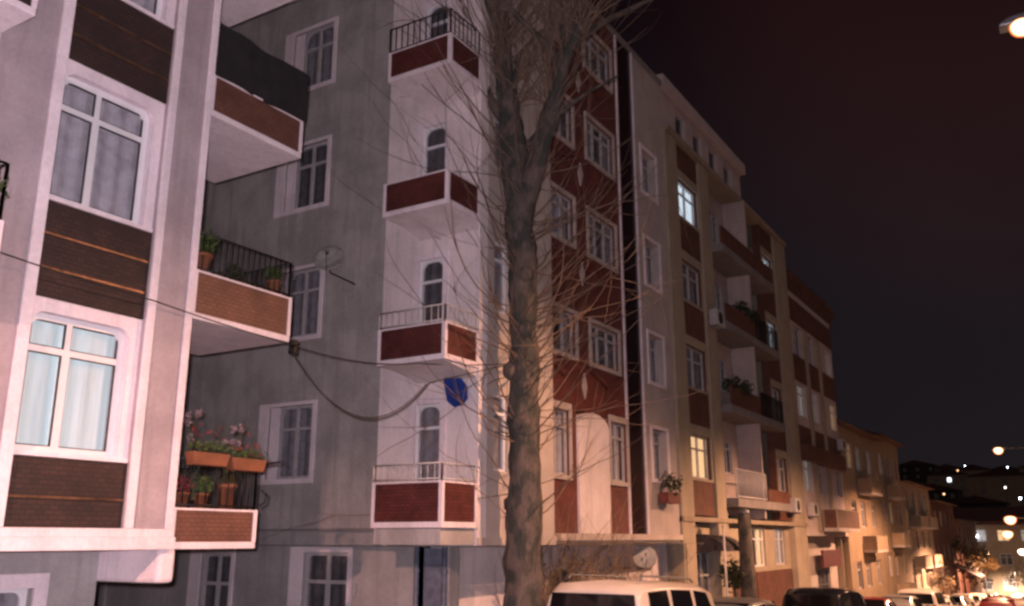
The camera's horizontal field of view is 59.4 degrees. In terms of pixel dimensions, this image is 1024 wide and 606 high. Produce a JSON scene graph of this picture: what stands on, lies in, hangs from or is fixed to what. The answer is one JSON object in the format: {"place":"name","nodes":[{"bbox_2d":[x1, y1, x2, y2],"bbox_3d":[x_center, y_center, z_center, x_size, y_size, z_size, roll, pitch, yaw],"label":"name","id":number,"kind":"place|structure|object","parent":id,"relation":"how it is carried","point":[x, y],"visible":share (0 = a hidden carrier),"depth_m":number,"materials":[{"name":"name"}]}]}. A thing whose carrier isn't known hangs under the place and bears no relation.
{"place":"outdoors","nodes":[
{"label":"outdoors","id":0,"kind":"place"},
{"bbox_2d":[94,482,1023,605],"bbox_3d":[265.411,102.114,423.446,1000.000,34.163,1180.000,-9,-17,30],"label":"hillside terrain","id":1,"kind":"structure","parent":0,"point":[98,582],"depth_m":83.28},
{"bbox_2d":[0,0,307,605],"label":"apartment building","id":2,"kind":"structure","parent":1,"relation":"on","point":[128,128],"depth_m":11.32,"materials":[{"name":"grey paint"}]},
{"bbox_2d":[0,588,27,605],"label":"entrance window","id":3,"kind":"structure","parent":2,"relation":"in","point":[8,597],"depth_m":10.94,"materials":[{"name":"white plastic"}]},
{"bbox_2d":[14,313,123,457],"bbox_3d":[-5.303,1.000,10.700,0.145,1.600,1.290,-9,-17,30],"label":"window","id":4,"kind":"structure","parent":2,"relation":"in","point":[63,409],"depth_m":10.74,"materials":[{"name":"white plastic"}]},
{"bbox_2d":[50,77,147,223],"bbox_3d":[-5.302,-1.906,11.463,0.143,1.650,1.290,-9,-17,30],"label":"window","id":5,"kind":"structure","parent":2,"relation":"in","point":[99,159],"depth_m":11.53,"materials":[{"name":"white plastic"}]},
{"bbox_2d":[130,0,161,16],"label":"window","id":6,"kind":"structure","parent":2,"relation":"in","point":[154,6],"depth_m":12.53,"materials":[{"name":"white plastic"}]},
{"bbox_2d":[175,474,193,507],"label":"potted plant","id":7,"kind":"object","parent":2,"relation":"on","point":[185,496],"visible":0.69,"depth_m":11.74,"materials":[{"name":"red plant"}]},
{"bbox_2d":[189,473,212,508],"bbox_3d":[-4.184,2.521,12.074,0.314,0.476,0.355,-9,-17,30],"label":"potted plant","id":8,"kind":"object","parent":2,"relation":"on","point":[202,488],"visible":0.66,"depth_m":12.03,"materials":[{"name":"green plant"}]},
{"bbox_2d":[185,423,229,466],"bbox_3d":[-4.028,1.884,11.939,0.206,0.560,0.723,-9,-17,30],"label":"flower box","id":9,"kind":"object","parent":2,"relation":"attached to","point":[206,458],"visible":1,"depth_m":11.82,"materials":[{"name":"ceramic"}]},
{"bbox_2d":[178,409,225,499],"bbox_3d":[-4.156,2.066,12.285,0.560,1.248,1.235,-1,-15,4],"label":"flowering plant","id":10,"kind":"object","parent":9,"relation":"in","point":[188,422],"visible":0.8,"depth_m":12.00,"materials":[{"name":"pink plant"}]},
{"bbox_2d":[197,227,220,271],"bbox_3d":[-4.337,-0.772,12.572,0.501,0.718,0.589,-9,-17,30],"label":"potted plant","id":11,"kind":"object","parent":2,"relation":"on","point":[207,254],"visible":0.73,"depth_m":12.54,"materials":[{"name":"green plant"}]},
{"bbox_2d":[216,469,237,508],"bbox_3d":[-3.950,2.561,12.447,0.283,0.587,0.300,-9,-17,30],"label":"potted plant","id":12,"kind":"object","parent":2,"relation":"on","point":[230,492],"visible":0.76,"depth_m":12.35,"materials":[{"name":"green plant"}]},
{"bbox_2d":[218,262,245,280],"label":"potted plant","id":13,"kind":"object","parent":2,"relation":"on","point":[234,271],"visible":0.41,"depth_m":13.08,"materials":[{"name":"green plant"}]},
{"bbox_2d":[226,432,267,472],"bbox_3d":[-3.687,2.065,12.474,0.211,0.542,0.694,-9,-17,30],"label":"flower box","id":14,"kind":"object","parent":2,"relation":"attached to","point":[245,464],"visible":0.99,"depth_m":12.38,"materials":[{"name":"ceramic"}]},
{"bbox_2d":[182,403,266,483],"bbox_3d":[-4.010,2.026,12.497,1.308,1.435,0.605,9,-17,-31],"label":"flowering plant","id":15,"kind":"object","parent":14,"relation":"in","point":[234,428],"visible":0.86,"depth_m":12.64,"materials":[{"name":"pink plant"}]},
{"bbox_2d":[263,264,284,293],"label":"potted plant","id":16,"kind":"object","parent":2,"relation":"on","point":[272,278],"visible":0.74,"depth_m":13.67,"materials":[{"name":"green plant"}]},
{"bbox_2d":[288,339,297,354],"bbox_3d":[-3.296,0.653,13.551,0.223,0.220,0.119,-27,-30,60],"label":"cable bracket","id":17,"kind":"object","parent":2,"relation":"attached to","point":[293,343],"visible":1,"depth_m":13.55,"materials":[{"name":"black metal"}]},
{"bbox_2d":[288,346,502,419],"bbox_3d":[-1.810,1.378,15.032,4.560,1.287,0.251,14,-20,-43],"label":"overhead cable","id":18,"kind":"object","parent":17,"relation":"hanging from","point":[392,414],"visible":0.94,"depth_m":14.52,"materials":[{"name":"rubber"}]},
{"bbox_2d":[97,0,703,605],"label":"corner apartment building","id":19,"kind":"structure","parent":1,"relation":"on","point":[421,524],"depth_m":19.51,"materials":[{"name":"grey paint"}]},
{"bbox_2d":[201,553,230,605],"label":"window","id":20,"kind":"structure","parent":19,"relation":"in","point":[216,574],"depth_m":19.70,"materials":[{"name":"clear glass"}]},
{"bbox_2d":[0,252,505,365],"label":"overhead cable","id":21,"kind":"object","parent":19,"relation":"attached to","point":[213,320],"visible":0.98,"depth_m":12.08,"materials":[{"name":"rubber"}]},
{"bbox_2d":[276,404,312,478],"bbox_3d":[-4.569,2.981,19.210,1.030,1.550,0.142,-9,-17,30],"label":"window","id":22,"kind":"structure","parent":19,"relation":"in","point":[295,421],"depth_m":19.28,"materials":[{"name":"white glass"}]},
{"bbox_2d":[289,268,319,337],"bbox_3d":[-4.568,0.022,19.988,1.030,1.550,0.144,-9,-17,30],"label":"window","id":23,"kind":"structure","parent":19,"relation":"in","point":[305,296],"depth_m":20.06,"materials":[{"name":"white glass"}]},
{"bbox_2d":[294,141,327,208],"bbox_3d":[-4.568,-2.919,20.760,1.030,1.550,0.143,-9,-17,30],"label":"window","id":24,"kind":"structure","parent":19,"relation":"in","point":[312,169],"depth_m":20.84,"materials":[{"name":"clear glass"}]},
{"bbox_2d":[303,24,333,86],"bbox_3d":[-4.568,-5.868,21.535,1.030,1.550,0.145,-9,-17,30],"label":"window","id":25,"kind":"structure","parent":19,"relation":"in","point":[318,58],"depth_m":21.63,"materials":[{"name":"clear glass"}]},
{"bbox_2d":[304,552,347,605],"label":"window","id":26,"kind":"structure","parent":19,"relation":"in","point":[328,579],"depth_m":18.11,"materials":[{"name":"white glass"}]},
{"bbox_2d":[313,246,354,284],"bbox_3d":[-3.764,-0.854,19.040,0.900,0.856,0.413,2,-15,-6],"label":"satellite dish","id":27,"kind":"object","parent":19,"relation":"attached to","point":[329,257],"visible":1,"depth_m":19.14,"materials":[{"name":"metal"}]},
{"bbox_2d":[415,403,439,480],"bbox_3d":[-1.535,3.042,16.900,0.600,2.260,0.138,-9,-17,30],"label":"balcony door","id":28,"kind":"structure","parent":19,"relation":"in","point":[430,413],"depth_m":17.07,"materials":[{"name":"white plastic"}]},
{"bbox_2d":[419,258,442,323],"bbox_3d":[-1.536,0.246,17.633,0.600,2.260,0.135,-9,-17,30],"label":"balcony door","id":29,"kind":"structure","parent":19,"relation":"in","point":[430,282],"depth_m":17.82,"materials":[{"name":"white plastic"}]},
{"bbox_2d":[423,548,441,605],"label":"service door","id":30,"kind":"structure","parent":19,"relation":"in","point":[432,584],"depth_m":16.55,"materials":[{"name":"blue paint"}]},
{"bbox_2d":[423,124,445,173],"bbox_3d":[-1.537,-2.550,18.365,0.600,2.260,0.130,-9,-17,30],"label":"balcony door","id":31,"kind":"structure","parent":19,"relation":"in","point":[432,147],"depth_m":18.59,"materials":[{"name":"white plastic"}]},
{"bbox_2d":[427,1,447,38],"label":"balcony door","id":32,"kind":"structure","parent":19,"relation":"in","point":[431,10],"depth_m":19.36,"materials":[{"name":"white plastic"}]},
{"bbox_2d":[443,378,467,406],"bbox_3d":[-1.000,1.660,16.660,0.558,0.568,0.200,-9,-17,30],"label":"street sign","id":33,"kind":"object","parent":19,"relation":"attached to","point":[460,383],"visible":0.84,"depth_m":16.57,"materials":[{"name":"blue metal"}]},
{"bbox_2d":[493,394,504,471],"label":"window","id":34,"kind":"structure","parent":19,"relation":"in","point":[496,440],"depth_m":17.18,"materials":[{"name":"white plastic"}]},
{"bbox_2d":[494,242,504,313],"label":"window","id":35,"kind":"structure","parent":19,"relation":"in","point":[497,261],"depth_m":17.97,"materials":[{"name":"white plastic"}]},
{"bbox_2d":[553,408,566,474],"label":"window","id":36,"kind":"structure","parent":19,"relation":"in","point":[557,439],"depth_m":20.78,"materials":[{"name":"white glass"}]},
{"bbox_2d":[551,188,570,241],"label":"window","id":37,"kind":"structure","parent":19,"relation":"in","point":[555,213],"depth_m":22.30,"materials":[{"name":"grey glass"}]},
{"bbox_2d":[552,307,572,354],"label":"window","id":38,"kind":"structure","parent":19,"relation":"in","point":[562,325],"depth_m":21.73,"materials":[{"name":"grey glass"}]},
{"bbox_2d":[556,99,568,140],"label":"window","id":39,"kind":"structure","parent":19,"relation":"in","point":[560,128],"depth_m":23.23,"materials":[{"name":"grey glass"}]},
{"bbox_2d":[585,36,607,84],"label":"window","id":40,"kind":"structure","parent":19,"relation":"in","point":[599,72],"depth_m":25.61,"materials":[{"name":"grey glass"}]},
{"bbox_2d":[587,121,610,173],"bbox_3d":[2.284,-4.264,24.713,0.144,1.200,1.650,-9,-17,30],"label":"window","id":41,"kind":"structure","parent":19,"relation":"in","point":[602,161],"depth_m":24.89,"materials":[{"name":"grey glass"}]},
{"bbox_2d":[589,213,612,265],"bbox_3d":[2.284,-1.652,24.027,0.143,1.200,1.650,-9,-17,30],"label":"window","id":42,"kind":"structure","parent":19,"relation":"in","point":[605,257],"depth_m":24.23,"materials":[{"name":"grey glass"}]},
{"bbox_2d":[592,324,615,370],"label":"window","id":43,"kind":"structure","parent":19,"relation":"in","point":[605,346],"depth_m":23.46,"materials":[{"name":"grey glass"}]},
{"bbox_2d":[611,422,624,481],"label":"window","id":44,"kind":"structure","parent":19,"relation":"in","point":[616,470],"depth_m":23.36,"materials":[{"name":"grey glass"}]},
{"bbox_2d":[613,545,656,568],"bbox_3d":[2.982,6.388,22.603,1.319,0.596,0.467,-11,-19,37],"label":"satellite dish","id":45,"kind":"object","parent":19,"relation":"attached to","point":[644,553],"visible":0.89,"depth_m":22.41,"materials":[{"name":"metal"}]},
{"bbox_2d":[642,155,649,194],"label":"window","id":46,"kind":"structure","parent":19,"relation":"in","point":[644,168],"depth_m":28.16,"materials":[{"name":"clear glass"}]},
{"bbox_2d":[645,244,653,285],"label":"window","id":47,"kind":"structure","parent":19,"relation":"in","point":[647,247],"depth_m":27.40,"materials":[{"name":"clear glass"}]},
{"bbox_2d":[649,337,657,382],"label":"window","id":48,"kind":"structure","parent":19,"relation":"in","point":[651,340],"depth_m":26.65,"materials":[{"name":"clear glass"}]},
{"bbox_2d":[653,431,661,478],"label":"window","id":49,"kind":"structure","parent":19,"relation":"in","point":[654,432],"depth_m":25.95,"materials":[{"name":"clear glass"}]},
{"bbox_2d":[659,470,682,503],"bbox_3d":[4.435,5.131,25.075,0.695,0.910,0.931,-19,-24,51],"label":"window box plant","id":50,"kind":"object","parent":19,"relation":"attached to","point":[670,497],"depth_m":24.93,"materials":[{"name":"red plant"}]},
{"bbox_2d":[255,0,714,605],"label":"bare tree","id":51,"kind":"object","parent":1,"relation":"on","point":[523,166],"visible":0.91,"depth_m":16.88,"materials":[{"name":"brown plant"}]},
{"bbox_2d":[656,73,810,605],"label":"beige apartment building","id":52,"kind":"structure","parent":1,"relation":"on","point":[737,450],"depth_m":32.44,"materials":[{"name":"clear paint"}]},
{"bbox_2d":[678,181,694,225],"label":"window","id":53,"kind":"structure","parent":52,"relation":"in","point":[686,201],"depth_m":31.02,"materials":[{"name":"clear glass"}]},
{"bbox_2d":[682,261,698,306],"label":"window","id":54,"kind":"structure","parent":52,"relation":"in","point":[688,283],"depth_m":30.21,"materials":[{"name":"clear glass"}]},
{"bbox_2d":[686,345,703,390],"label":"window","id":55,"kind":"structure","parent":52,"relation":"in","point":[693,364],"depth_m":29.48,"materials":[{"name":"clear glass"}]},
{"bbox_2d":[691,434,708,479],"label":"window","id":56,"kind":"structure","parent":52,"relation":"in","point":[697,450],"depth_m":28.78,"materials":[{"name":"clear glass"}]},
{"bbox_2d":[697,552,710,592],"bbox_3d":[5.840,9.135,27.703,0.142,2.800,1.400,-9,-17,30],"label":"street door","id":57,"kind":"structure","parent":52,"relation":"in","point":[700,555],"depth_m":28.25,"materials":[{"name":"clear glass"}]},
{"bbox_2d":[710,212,716,242],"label":"window","id":58,"kind":"structure","parent":52,"relation":"in","point":[712,222],"depth_m":34.89,"materials":[{"name":"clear glass"}]},
{"bbox_2d":[709,308,724,329],"bbox_3d":[7.013,0.567,30.726,0.335,0.590,0.800,-9,-17,30],"label":"air conditioner","id":59,"kind":"object","parent":52,"relation":"attached to","point":[717,318],"visible":1,"depth_m":30.45,"materials":[{"name":"white plastic"}]},
{"bbox_2d":[696,534,738,551],"bbox_3d":[6.399,7.418,27.782,0.979,0.499,1.830,-9,-17,30],"label":"door canopy","id":60,"kind":"object","parent":52,"relation":"attached to","point":[713,542],"visible":0.71,"depth_m":27.14,"materials":[{"name":"fabric"}]},
{"bbox_2d":[714,283,721,310],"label":"window","id":61,"kind":"structure","parent":52,"relation":"in","point":[716,286],"depth_m":34.21,"materials":[{"name":"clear glass"}]},
{"bbox_2d":[719,359,726,391],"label":"window","id":62,"kind":"structure","parent":52,"relation":"in","point":[722,374],"depth_m":33.43,"materials":[{"name":"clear glass"}]},
{"bbox_2d":[723,440,731,474],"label":"window","id":63,"kind":"structure","parent":52,"relation":"in","point":[728,443],"depth_m":32.66,"materials":[{"name":"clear glass"}]},
{"bbox_2d":[720,374,754,396],"bbox_3d":[7.914,2.970,31.520,0.709,0.922,2.520,-9,-17,30],"label":"loggia plant","id":64,"kind":"object","parent":52,"relation":"on","point":[746,388],"visible":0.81,"depth_m":31.15,"materials":[{"name":"green plant"}]},
{"bbox_2d":[732,301,760,323],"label":"loggia plant","id":65,"kind":"object","parent":52,"relation":"on","point":[752,313],"visible":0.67,"depth_m":33.39,"materials":[{"name":"green plant"}]},
{"bbox_2d":[752,527,764,566],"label":"window","id":66,"kind":"structure","parent":52,"relation":"in","point":[756,530],"depth_m":33.40,"materials":[{"name":"white glass"}]},
{"bbox_2d":[774,528,784,564],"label":"window","id":67,"kind":"structure","parent":52,"relation":"in","point":[776,530],"depth_m":35.49,"materials":[{"name":"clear glass"}]},
{"bbox_2d":[777,458,785,491],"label":"window","id":68,"kind":"structure","parent":52,"relation":"in","point":[778,459],"depth_m":36.66,"materials":[{"name":"clear glass"}]},
{"bbox_2d":[789,498,801,513],"bbox_3d":[11.376,8.159,36.094,0.335,0.590,0.800,-9,-17,30],"label":"air conditioner","id":69,"kind":"object","parent":52,"relation":"attached to","point":[795,503],"visible":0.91,"depth_m":35.80,"materials":[{"name":"white plastic"}]},
{"bbox_2d":[786,269,859,588],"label":"brown apartment building","id":70,"kind":"structure","parent":1,"relation":"on","point":[811,314],"depth_m":42.42,"materials":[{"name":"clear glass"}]},
{"bbox_2d":[792,326,799,356],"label":"window","id":71,"kind":"structure","parent":70,"relation":"in","point":[795,339],"depth_m":41.75,"materials":[{"name":"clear glass"}]},
{"bbox_2d":[797,384,804,416],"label":"window","id":72,"kind":"structure","parent":70,"relation":"in","point":[799,392],"depth_m":41.03,"materials":[{"name":"clear glass"}]},
{"bbox_2d":[803,461,810,491],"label":"window","id":73,"kind":"structure","parent":70,"relation":"in","point":[805,465],"depth_m":40.19,"materials":[{"name":"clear glass"}]},
{"bbox_2d":[807,503,818,516],"bbox_3d":[13.008,8.955,38.852,0.335,0.590,0.800,-9,-17,30],"label":"air conditioner","id":74,"kind":"object","parent":70,"relation":"attached to","point":[812,509],"visible":1,"depth_m":38.55,"materials":[{"name":"white plastic"}]},
{"bbox_2d":[817,569,828,586],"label":"shop window","id":75,"kind":"structure","parent":70,"relation":"in","point":[822,576],"depth_m":42.53,"materials":[{"name":"glass"}]},
{"bbox_2d":[836,419,888,596],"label":"tan apartment building","id":76,"kind":"structure","parent":1,"relation":"on","point":[865,548],"depth_m":48.44,"materials":[{"name":"beige paint"}]},
{"bbox_2d":[863,430,915,593],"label":"tan apartment building","id":77,"kind":"structure","parent":1,"relation":"on","point":[893,527],"depth_m":56.12,"materials":[{"name":"beige paint"}]},
{"bbox_2d":[898,460,937,481],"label":"hillside house","id":78,"kind":"structure","parent":1,"relation":"on","point":[915,471],"depth_m":345.24,"materials":[{"name":"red concrete"}]},
{"bbox_2d":[900,480,942,591],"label":"grey apartment building","id":79,"kind":"structure","parent":1,"relation":"on","point":[921,523],"depth_m":64.58,"materials":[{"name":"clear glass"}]},
{"bbox_2d":[925,483,962,502],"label":"hillside house","id":80,"kind":"structure","parent":1,"relation":"on","point":[951,494],"depth_m":258.65,"materials":[{"name":"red tile"}]},
{"bbox_2d":[929,499,962,594],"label":"red apartment building","id":81,"kind":"structure","parent":1,"relation":"on","point":[944,534],"depth_m":78.03,"materials":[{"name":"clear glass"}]},
{"bbox_2d":[926,469,968,496],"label":"hillside house","id":82,"kind":"structure","parent":1,"relation":"on","point":[952,479],"depth_m":293.82,"materials":[{"name":"grey concrete"}]},
{"bbox_2d":[954,518,983,593],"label":"red apartment building","id":83,"kind":"structure","parent":1,"relation":"on","point":[966,529],"depth_m":91.84,"materials":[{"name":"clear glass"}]},
{"bbox_2d":[952,564,986,592],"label":"shop awning","id":84,"kind":"object","parent":83,"relation":"attached to","point":[980,576],"visible":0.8,"depth_m":78.62,"materials":[{"name":"metal"}]},
{"bbox_2d":[954,464,992,474],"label":"hillside house","id":85,"kind":"structure","parent":1,"relation":"on","point":[971,469],"depth_m":308.76,"materials":[{"name":"red tile"}]},
{"bbox_2d":[948,495,1010,507],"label":"hillside house","id":86,"kind":"structure","parent":1,"relation":"on","point":[974,501],"depth_m":227.30,"materials":[{"name":"red tile"}]},
{"bbox_2d":[953,507,1023,595],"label":"end building","id":87,"kind":"structure","parent":1,"relation":"on","point":[992,526],"depth_m":112.25,"materials":[{"name":"beige paint"}]},
{"bbox_2d":[1000,554,1013,565],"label":"window","id":88,"kind":"structure","parent":87,"relation":"in","point":[1006,559],"depth_m":111.67,"materials":[{"name":"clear glass"}]},
{"bbox_2d":[966,468,1023,506],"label":"hillside house","id":89,"kind":"structure","parent":1,"relation":"on","point":[991,484],"depth_m":260.27,"materials":[{"name":"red tile"}]},
{"bbox_2d":[1003,556,1023,587],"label":"street tree","id":90,"kind":"object","parent":1,"relation":"on","point":[1011,577],"visible":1,"depth_m":99.15,"materials":[{"name":"green plant"}]},
{"bbox_2d":[588,0,1023,468],"label":"sky","id":91,"kind":"structure","parent":0,"point":[882,141],"materials":[{"name":"black"}]},
{"bbox_2d":[999,13,1023,37],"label":"street lamp","id":92,"kind":"object","parent":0,"point":[1013,25],"visible":1,"depth_m":13.24,"materials":[{"name":"metal"}]},
{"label":"pavement","id":93,"kind":"structure","parent":0,"visible":0},
{"bbox_2d":[494,481,708,605],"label":"bare shrub","id":94,"kind":"object","parent":93,"relation":"on","point":[546,596],"visible":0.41,"depth_m":19.38,"materials":[{"name":"brown plant"}]},
{"bbox_2d":[721,525,727,596],"bbox_3d":[6.172,8.141,25.817,0.095,3.436,0.100,-9,-17,30],"label":"flag pole","id":95,"kind":"object","parent":93,"relation":"on","point":[725,565],"visible":1,"depth_m":25.98,"materials":[{"name":"white metal"}]},
{"bbox_2d":[716,555,749,596],"bbox_3d":[6.887,9.105,27.584,1.186,2.654,1.087,-9,-17,30],"label":"entrance shrub","id":96,"kind":"object","parent":93,"relation":"on","point":[733,576],"visible":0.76,"depth_m":27.61,"materials":[{"name":"green plant"}]},
{"bbox_2d":[737,508,757,598],"bbox_3d":[7.204,8.388,27.402,0.520,4.148,0.520,-9,-17,30],"label":"utility post","id":97,"kind":"object","parent":93,"relation":"on","point":[747,565],"visible":0.99,"depth_m":27.42,"materials":[{"name":"grey concrete"}]},
{"bbox_2d":[929,557,956,594],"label":"street tree","id":98,"kind":"object","parent":93,"relation":"on","point":[942,574],"visible":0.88,"depth_m":66.47,"materials":[{"name":"green plant"}]},
{"bbox_2d":[951,535,989,593],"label":"street tree","id":99,"kind":"object","parent":93,"relation":"on","point":[969,566],"visible":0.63,"depth_m":80.61,"materials":[{"name":"green plant"}]},
{"bbox_2d":[964,537,1005,592],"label":"street tree","id":100,"kind":"object","parent":93,"relation":"on","point":[980,565],"visible":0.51,"depth_m":88.59,"materials":[{"name":"green plant"}]},
{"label":"road","id":101,"kind":"structure","parent":0,"visible":0},
{"bbox_2d":[548,574,714,605],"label":"minivan","id":102,"kind":"object","parent":101,"relation":"on","point":[617,592],"visible":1,"depth_m":14.82,"materials":[{"name":"white paint"}]},
{"bbox_2d":[712,597,775,605],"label":"parked car","id":103,"kind":"object","parent":101,"relation":"on","point":[733,601],"visible":0.73,"depth_m":20.64,"materials":[{"name":"grey paint"}]},
{"bbox_2d":[782,587,865,605],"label":"parked car","id":104,"kind":"object","parent":101,"relation":"on","point":[816,596],"visible":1,"depth_m":26.58,"materials":[{"name":"black paint"}]},
{"bbox_2d":[863,597,895,605],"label":"parked car","id":105,"kind":"object","parent":101,"relation":"on","point":[876,601],"visible":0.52,"depth_m":33.60,"materials":[{"name":"red paint"}]},
{"bbox_2d":[882,594,929,605],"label":"parked car","id":106,"kind":"object","parent":101,"relation":"on","point":[903,600],"visible":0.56,"depth_m":38.27,"materials":[{"name":"silver metal"}]},
{"bbox_2d":[897,589,950,605],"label":"parked car","id":107,"kind":"object","parent":101,"relation":"on","point":[930,597],"visible":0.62,"depth_m":42.99,"materials":[{"name":"white paint"}]},
{"bbox_2d":[950,595,973,605],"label":"parked car","id":108,"kind":"object","parent":101,"relation":"on","point":[961,599],"visible":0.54,"depth_m":53.63,"materials":[{"name":"silver metal"}]},
{"bbox_2d":[951,593,979,605],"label":"parked car","id":109,"kind":"object","parent":101,"relation":"on","point":[969,598],"visible":0.25,"depth_m":58.05,"materials":[{"name":"white paint"}]},
{"bbox_2d":[978,596,1018,605],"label":"moving car","id":110,"kind":"object","parent":101,"relation":"on","point":[996,601],"visible":1,"depth_m":39.29,"materials":[{"name":"red paint"}]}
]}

